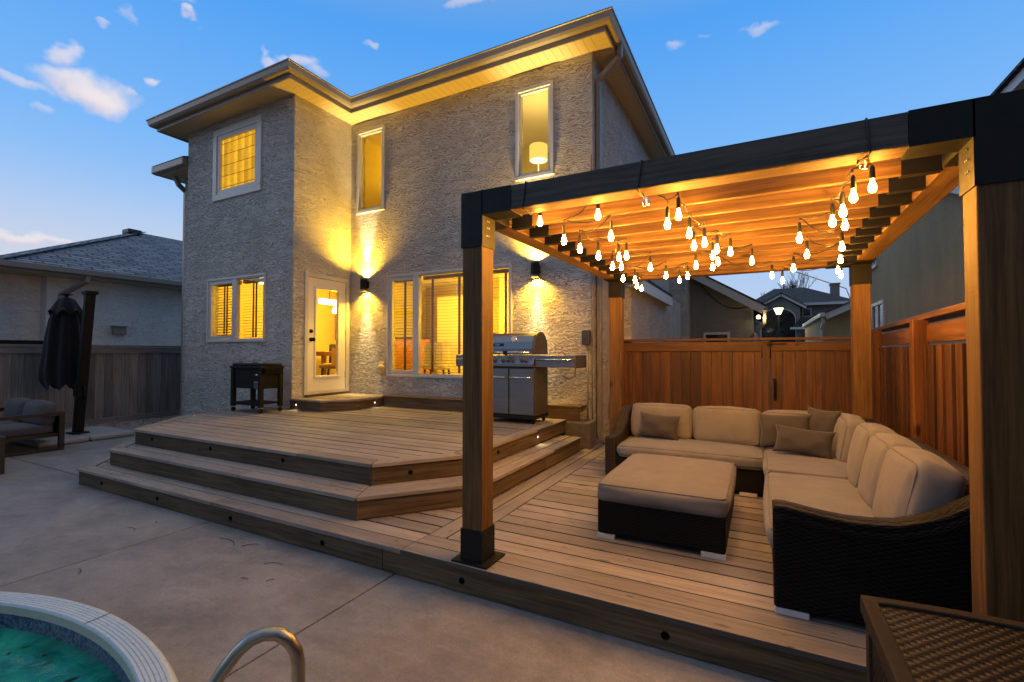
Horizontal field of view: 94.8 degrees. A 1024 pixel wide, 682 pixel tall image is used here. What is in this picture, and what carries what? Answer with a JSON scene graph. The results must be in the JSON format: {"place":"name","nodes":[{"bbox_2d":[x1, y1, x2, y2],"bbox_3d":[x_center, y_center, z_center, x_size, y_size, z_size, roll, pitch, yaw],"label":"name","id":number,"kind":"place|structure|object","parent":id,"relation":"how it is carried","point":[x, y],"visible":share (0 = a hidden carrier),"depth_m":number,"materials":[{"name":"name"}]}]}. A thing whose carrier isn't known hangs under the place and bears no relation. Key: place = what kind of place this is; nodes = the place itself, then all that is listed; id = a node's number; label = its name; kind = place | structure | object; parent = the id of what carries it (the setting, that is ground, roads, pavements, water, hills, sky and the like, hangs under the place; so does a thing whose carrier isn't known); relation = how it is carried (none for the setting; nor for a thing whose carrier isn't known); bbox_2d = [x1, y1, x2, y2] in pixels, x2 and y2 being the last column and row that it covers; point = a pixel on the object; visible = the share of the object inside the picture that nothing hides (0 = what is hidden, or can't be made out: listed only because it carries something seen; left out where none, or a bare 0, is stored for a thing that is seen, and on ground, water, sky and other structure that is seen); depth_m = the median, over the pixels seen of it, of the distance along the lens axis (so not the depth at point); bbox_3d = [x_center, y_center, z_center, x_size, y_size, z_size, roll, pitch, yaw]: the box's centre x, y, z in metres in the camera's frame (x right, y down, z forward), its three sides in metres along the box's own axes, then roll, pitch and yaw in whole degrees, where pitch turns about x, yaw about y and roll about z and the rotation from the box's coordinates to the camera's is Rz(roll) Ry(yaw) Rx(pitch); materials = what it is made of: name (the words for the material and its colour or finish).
{"place":"outdoors","nodes":[
{"label":"outdoors","id":0,"kind":"place"},
{"bbox_2d":[0,228,182,411],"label":"neighbor house","id":1,"kind":"structure","parent":0,"point":[133,277],"depth_m":12.35,"materials":[{"name":"paint"}]},
{"bbox_2d":[0,423,776,681],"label":"patio","id":2,"kind":"structure","parent":0,"point":[185,596],"depth_m":2.73,"materials":[{"name":"concrete"}]},
{"bbox_2d":[0,435,6,473],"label":"coffee table","id":3,"kind":"object","parent":2,"relation":"on","point":[2,453],"visible":1,"depth_m":5.60,"materials":[{"name":"brown wood"}]},
{"bbox_2d":[0,398,64,456],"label":"outdoor loveseat","id":4,"kind":"object","parent":2,"relation":"on","point":[21,419],"visible":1,"depth_m":6.90,"materials":[{"name":"dark brown wood"},{"name":"grey fabric"}]},
{"bbox_2d":[14,290,134,447],"bbox_3d":[-7.444,0.405,7.984,1.392,2.457,1.250,-1,-2,28],"label":"cantilever umbrella","id":5,"kind":"object","parent":2,"relation":"on","point":[66,353],"visible":0.95,"depth_m":7.89,"materials":[{"name":"black fabric"}]},
{"bbox_2d":[0,591,178,681],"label":"swimming pool","id":6,"kind":"structure","parent":2,"relation":"in","point":[122,650],"depth_m":2.24,"materials":[{"name":"white plastic"}]},
{"bbox_2d":[0,627,120,681],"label":"pool water","id":7,"kind":"structure","parent":6,"relation":"in","point":[18,663],"depth_m":2.15,"materials":[{"name":"teal liquid"}]},
{"bbox_2d":[7,646,77,681],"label":"leaf litter","id":8,"kind":"object","parent":7,"relation":"on","point":[67,680],"visible":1,"depth_m":2.04,"materials":[{"name":"plant"}]},
{"bbox_2d":[65,415,179,429],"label":"river stones","id":9,"kind":"object","parent":2,"relation":"on","point":[135,422],"visible":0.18,"depth_m":9.61,"materials":[{"name":"grey stone"}]},
{"bbox_2d":[208,626,304,681],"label":"pool handrail","id":10,"kind":"object","parent":2,"relation":"on","point":[287,640],"visible":1,"depth_m":1.55,"materials":[{"name":"metal"}]},
{"bbox_2d":[77,393,866,681],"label":"wooden deck","id":11,"kind":"structure","parent":2,"relation":"on","point":[373,480],"depth_m":3.66,"materials":[{"name":"brown wood"}]},
{"bbox_2d":[230,361,283,413],"bbox_3d":[-3.933,0.696,7.253,0.837,0.763,0.408,-1,-2,28],"label":"cooler cart","id":12,"kind":"object","parent":11,"relation":"on","point":[254,376],"visible":1,"depth_m":7.13,"materials":[{"name":"black plastic"}]},
{"bbox_2d":[456,332,586,423],"bbox_3d":[0.080,0.468,6.209,1.732,1.172,0.515,-1,-2,28],"label":"gas grill","id":13,"kind":"object","parent":11,"relation":"on","point":[520,386],"visible":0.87,"depth_m":6.03,"materials":[{"name":"metal"}]},
{"bbox_2d":[493,368,508,413],"bbox_3d":[-0.208,0.649,6.143,0.345,0.590,0.068,-1,-2,28],"label":"cabinet door","id":14,"kind":"structure","parent":13,"relation":"in","point":[500,375],"depth_m":6.12,"materials":[{"name":"metal"}]},
{"bbox_2d":[509,368,533,415],"bbox_3d":[0.112,0.645,5.975,0.345,0.590,0.068,-1,-2,28],"label":"cabinet door","id":15,"kind":"structure","parent":13,"relation":"in","point":[521,381],"depth_m":5.98,"materials":[{"name":"metal"}]},
{"bbox_2d":[597,453,735,560],"bbox_3d":[1.200,1.158,3.553,0.866,0.387,1.171,-1,-2,28],"label":"ottoman","id":16,"kind":"object","parent":11,"relation":"on","point":[686,502],"visible":1,"depth_m":3.12,"materials":[{"name":"fabric"}]},
{"bbox_2d":[605,403,764,496],"bbox_3d":[1.746,1.020,4.748,1.436,0.719,0.848,-1,-2,28],"label":"wicker loveseat","id":17,"kind":"object","parent":11,"relation":"on","point":[727,433],"visible":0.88,"depth_m":4.66,"materials":[{"name":"beige fabric"}]},
{"bbox_2d":[638,412,680,439],"bbox_3d":[1.527,0.886,4.893,0.426,0.276,0.131,-1,-2,37],"label":"throw pillow","id":18,"kind":"object","parent":17,"relation":"on","point":[659,426],"visible":0.99,"depth_m":4.85,"materials":[{"name":"beige fabric"}]},
{"bbox_2d":[451,89,1023,621],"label":"pergola","id":19,"kind":"object","parent":11,"relation":"on","point":[761,195],"visible":0.85,"depth_m":2.46,"materials":[{"name":"brown wood"}]},
{"bbox_2d":[522,182,688,290],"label":"string lights","id":20,"kind":"object","parent":19,"relation":"hanging from","point":[611,238],"visible":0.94,"depth_m":3.38},
{"bbox_2d":[637,160,773,278],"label":"string lights","id":21,"kind":"object","parent":19,"relation":"hanging from","point":[690,233],"visible":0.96,"depth_m":3.06},
{"bbox_2d":[781,118,876,298],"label":"string lights","id":22,"kind":"object","parent":19,"relation":"hanging from","point":[872,188],"visible":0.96,"depth_m":2.55},
{"bbox_2d":[762,410,898,478],"bbox_3d":[2.658,0.982,4.036,0.945,0.706,1.303,-1,-2,28],"label":"wicker corner seat","id":23,"kind":"object","parent":11,"relation":"on","point":[846,424],"visible":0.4,"depth_m":3.84,"materials":[{"name":"beige fabric"}]},
{"bbox_2d":[757,413,810,446],"bbox_3d":[2.524,0.831,4.362,0.447,0.342,0.170,-1,-2,28],"label":"throw pillow","id":24,"kind":"object","parent":23,"relation":"on","point":[768,431],"visible":0.56,"depth_m":4.37,"materials":[{"name":"beige fabric"}]},
{"bbox_2d":[772,424,836,458],"bbox_3d":[2.522,0.872,4.076,0.467,0.262,0.154,-1,-2,42],"label":"throw pillow","id":25,"kind":"object","parent":23,"relation":"on","point":[805,442],"visible":1,"depth_m":4.03,"materials":[{"name":"beige fabric"}]},
{"bbox_2d":[808,406,841,431],"bbox_3d":[2.784,0.789,4.236,0.167,0.384,0.275,1,-2,-28],"label":"throw pillow","id":26,"kind":"object","parent":23,"relation":"on","point":[822,420],"visible":0.41,"depth_m":4.20,"materials":[{"name":"beige fabric"}]},
{"bbox_2d":[763,423,971,625],"bbox_3d":[2.053,0.949,2.841,0.958,0.771,1.685,-1,-2,28],"label":"wicker sofa","id":27,"kind":"object","parent":11,"relation":"on","point":[889,518],"visible":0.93,"depth_m":2.20,"materials":[{"name":"black wicker"}]},
{"bbox_2d":[624,336,850,447],"bbox_3d":[3.002,0.782,6.562,3.240,1.642,0.200,-1,-2,28],"label":"cedar fence","id":28,"kind":"object","parent":2,"relation":"on","point":[689,384],"visible":0.52,"depth_m":6.69,"materials":[{"name":"brown wood"}]},
{"bbox_2d":[767,341,851,413],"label":"fence gate","id":29,"kind":"structure","parent":28,"relation":"attached to","point":[825,367],"depth_m":6.07,"materials":[{"name":"red wood"}]},
{"bbox_2d":[871,302,968,467],"bbox_3d":[2.131,0.628,1.849,0.212,1.730,9.293,-1,-2,31],"label":"cedar side fence","id":30,"kind":"object","parent":2,"relation":"on","point":[919,387],"visible":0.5,"depth_m":3.45,"materials":[{"name":"brown wood"}]},
{"bbox_2d":[860,595,1023,681],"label":"storage box","id":31,"kind":"object","parent":2,"relation":"on","point":[906,641],"visible":1,"depth_m":1.38,"materials":[{"name":"brown wicker"}]},
{"bbox_2d":[395,337,430,373],"bbox_3d":[-2.392,0.444,10.871,0.910,1.060,0.500,-1,-2,28],"label":"sideboard","id":32,"kind":"object","parent":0,"point":[399,341],"visible":0.18,"depth_m":10.66,"materials":[{"name":"brown wood"}]},
{"bbox_2d":[422,343,451,373],"bbox_3d":[-1.392,0.480,8.738,0.520,0.892,0.482,0,-1,9],"label":"dining chair","id":33,"kind":"object","parent":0,"point":[425,366],"visible":0.56,"depth_m":8.54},
{"bbox_2d":[437,296,462,374],"bbox_3d":[-1.376,-0.034,10.936,0.900,2.020,0.120,-1,-2,28],"label":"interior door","id":34,"kind":"structure","parent":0,"point":[450,316],"depth_m":10.98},
{"bbox_2d":[103,371,835,425],"bbox_3d":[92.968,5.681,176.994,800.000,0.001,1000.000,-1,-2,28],"label":"ground","id":35,"kind":"structure","parent":0,"point":[743,403],"depth_m":17.49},
{"bbox_2d":[0,344,180,427],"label":"grey fence","id":36,"kind":"object","parent":35,"relation":"on","point":[138,382],"visible":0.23,"depth_m":9.69,"materials":[{"name":"grey wood"}]},
{"bbox_2d":[146,6,680,449],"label":"house","id":37,"kind":"structure","parent":35,"relation":"on","point":[303,190],"depth_m":7.93,"materials":[{"name":"paint"}]},
{"bbox_2d":[216,281,241,335],"bbox_3d":[-5.184,-0.563,8.610,0.690,1.032,0.060,-1,-2,28],"label":"window blind","id":38,"kind":"object","parent":37,"relation":"attached to","point":[226,313],"depth_m":8.62,"materials":[{"name":"plastic"}]},
{"bbox_2d":[206,273,265,342],"bbox_3d":[-4.865,-0.558,8.314,1.666,1.161,0.088,-1,-2,28],"label":"window","id":39,"kind":"structure","parent":37,"relation":"in","point":[235,279],"depth_m":8.29,"materials":[{"name":"white plastic"}]},
{"bbox_2d":[212,114,262,201],"bbox_3d":[-4.874,-3.212,8.381,1.390,1.305,0.088,-1,-2,28],"label":"window","id":40,"kind":"structure","parent":37,"relation":"in","point":[237,148],"depth_m":8.39,"materials":[{"name":"white"}]},
{"bbox_2d":[243,278,262,337],"bbox_3d":[-4.454,-0.574,8.227,0.720,1.028,0.060,-1,-2,28],"label":"window blind","id":41,"kind":"object","parent":37,"relation":"attached to","point":[254,281],"depth_m":8.23,"materials":[{"name":"white plastic"}]},
{"bbox_2d":[316,352,330,374],"bbox_3d":[-4.090,0.595,10.268,1.600,0.730,1.400,-1,-2,28],"label":"dining table","id":42,"kind":"object","parent":37,"relation":"on","point":[323,355],"visible":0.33,"depth_m":9.38,"materials":[{"name":"brown wood"}]},
{"bbox_2d":[307,277,345,390],"bbox_3d":[-3.203,-0.112,8.195,0.135,1.907,0.809,-1,-2,28],"label":"door","id":43,"kind":"structure","parent":37,"relation":"in","point":[323,382],"depth_m":8.20,"materials":[{"name":"white paint"}]},
{"bbox_2d":[319,348,335,374],"bbox_3d":[-3.463,0.491,9.207,0.480,0.892,0.520,0,-1,-3],"label":"dining chair","id":44,"kind":"object","parent":37,"relation":"on","point":[331,365],"visible":0.34,"depth_m":8.97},
{"bbox_2d":[319,291,335,304],"bbox_3d":[-4.112,-1.130,10.698,0.080,0.620,0.630,-1,-2,28],"label":"bar lamp","id":45,"kind":"object","parent":37,"relation":"hanging from","point":[329,301],"visible":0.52,"depth_m":10.58,"materials":[{"name":"white"}]},
{"bbox_2d":[327,344,335,374],"bbox_3d":[-3.668,0.512,10.103,0.501,0.892,0.518,-1,-2,28],"label":"dining chair","id":46,"kind":"object","parent":37,"relation":"on","point":[332,346],"visible":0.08,"depth_m":9.98,"materials":[{"name":"brown wood"}]},
{"bbox_2d":[360,277,368,291],"bbox_3d":[-2.646,-1.008,8.421,0.132,0.240,0.149,-1,-2,28],"label":"wall sconce","id":47,"kind":"object","parent":37,"relation":"attached to","point":[364,284],"depth_m":8.37,"materials":[{"name":"black metal"}]},
{"bbox_2d":[356,124,385,214],"bbox_3d":[-2.536,-3.079,8.517,0.676,1.521,0.088,-1,-2,28],"label":"window","id":48,"kind":"structure","parent":37,"relation":"in","point":[381,129],"depth_m":8.57,"materials":[{"name":"white plastic"}]},
{"bbox_2d":[394,280,412,369],"bbox_3d":[-1.837,-0.280,8.213,0.520,1.637,0.060,-1,-2,28],"label":"window blind","id":49,"kind":"object","parent":37,"relation":"attached to","point":[404,328],"depth_m":8.20,"materials":[{"name":"white plastic"}]},
{"bbox_2d":[386,263,511,378],"bbox_3d":[-1.082,-0.280,7.688,2.471,1.776,0.088,-1,-2,28],"label":"window","id":50,"kind":"structure","parent":37,"relation":"in","point":[416,276],"depth_m":7.93,"materials":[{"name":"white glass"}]},
{"bbox_2d":[423,268,508,372],"bbox_3d":[-0.748,-0.294,7.641,1.700,1.635,0.060,-1,-2,28],"label":"window blind","id":51,"kind":"object","parent":37,"relation":"attached to","point":[459,302],"depth_m":7.78,"materials":[{"name":"white plastic"}]},
{"bbox_2d":[515,80,553,180],"bbox_3d":[0.341,-3.105,7.006,0.626,1.381,0.088,-1,-2,28],"label":"window","id":52,"kind":"structure","parent":37,"relation":"in","point":[548,86],"depth_m":7.01,"materials":[{"name":"white plastic"}]},
{"bbox_2d":[530,260,539,277],"bbox_3d":[0.338,-1.045,6.855,0.132,0.240,0.149,-1,-2,28],"label":"wall sconce","id":53,"kind":"object","parent":37,"relation":"attached to","point":[535,269],"depth_m":6.80,"materials":[{"name":"black metal"}]},
{"bbox_2d":[529,142,547,170],"bbox_3d":[0.436,-2.522,7.738,0.300,1.385,0.300,-1,-2,28],"label":"floor lamp","id":54,"kind":"object","parent":37,"relation":"on","point":[538,153],"visible":0.71,"depth_m":7.64,"materials":[{"name":"fabric"}]},
{"bbox_2d":[755,301,785,341],"bbox_3d":[14.649,-0.151,27.832,3.103,4.517,2.259,0,-1,-16],"label":"bare tree","id":55,"kind":"object","parent":35,"relation":"on","point":[775,323],"visible":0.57,"depth_m":27.59,"materials":[{"name":"brown plant"}]},
{"bbox_2d":[758,330,786,372],"bbox_3d":[15.774,0.715,28.563,1.532,2.822,2.222,-1,-2,28],"label":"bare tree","id":56,"kind":"object","parent":35,"relation":"on","point":[772,331],"visible":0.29,"depth_m":28.48,"materials":[{"name":"brown plant"}]},
{"bbox_2d":[774,305,782,341],"bbox_3d":[14.801,0.065,26.118,0.480,4.091,0.480,1,-2,-40],"label":"street lamp","id":57,"kind":"object","parent":35,"relation":"on","point":[778,309],"visible":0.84,"depth_m":26.09,"materials":[{"name":"black metal"}]},
{"bbox_2d":[777,271,817,288],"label":"bare tree","id":58,"kind":"object","parent":35,"relation":"on","point":[800,285],"visible":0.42,"depth_m":52.20,"materials":[{"name":"brown plant"}]},
{"bbox_2d":[0,0,1023,298],"label":"sky","id":59,"kind":"structure","parent":0,"point":[81,81],"materials":[{"name":"blue"}]},
{"bbox_2d":[669,276,766,402],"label":"garage house","id":60,"kind":"structure","parent":0,"point":[710,307],"depth_m":14.64,"materials":[{"name":"grey paint"}]},
{"bbox_2d":[703,332,729,369],"bbox_3d":[6.388,0.312,14.697,0.762,1.164,0.070,-1,-2,28],"label":"window","id":61,"kind":"structure","parent":60,"relation":"in","point":[709,334],"depth_m":14.70,"materials":[{"name":"white"}]},
{"bbox_2d":[756,282,849,370],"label":"house","id":62,"kind":"structure","parent":0,"point":[801,305],"depth_m":37.97,"materials":[{"name":"paint"}]},
{"bbox_2d":[760,308,795,357],"bbox_3d":[21.407,-0.632,37.880,2.500,4.055,0.085,-1,-2,28],"label":"arched window","id":63,"kind":"structure","parent":62,"relation":"in","point":[789,321],"depth_m":37.63,"materials":[{"name":"black glass"}]},
{"bbox_2d":[802,308,811,316],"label":"window","id":64,"kind":"structure","parent":62,"relation":"in","point":[806,312],"depth_m":38.26,"materials":[{"name":"black"}]},
{"bbox_2d":[802,301,850,391],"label":"neighbor garage","id":65,"kind":"structure","parent":0,"point":[835,322],"depth_m":18.27,"materials":[{"name":"grey paint"}]},
{"bbox_2d":[871,58,1023,346],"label":"side house","id":66,"kind":"structure","parent":0,"point":[917,267],"depth_m":8.19,"materials":[{"name":"grey paint"}]},
{"bbox_2d":[872,256,877,269],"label":"window","id":67,"kind":"structure","parent":66,"relation":"in","point":[875,264],"depth_m":11.57,"materials":[{"name":"white"}]},
{"bbox_2d":[871,299,885,346],"bbox_3d":[8.938,-0.392,11.475,0.070,1.120,1.291,-1,-2,28],"label":"window","id":68,"kind":"structure","parent":66,"relation":"in","point":[878,309],"depth_m":11.42,"materials":[{"name":"white"}]}
]}

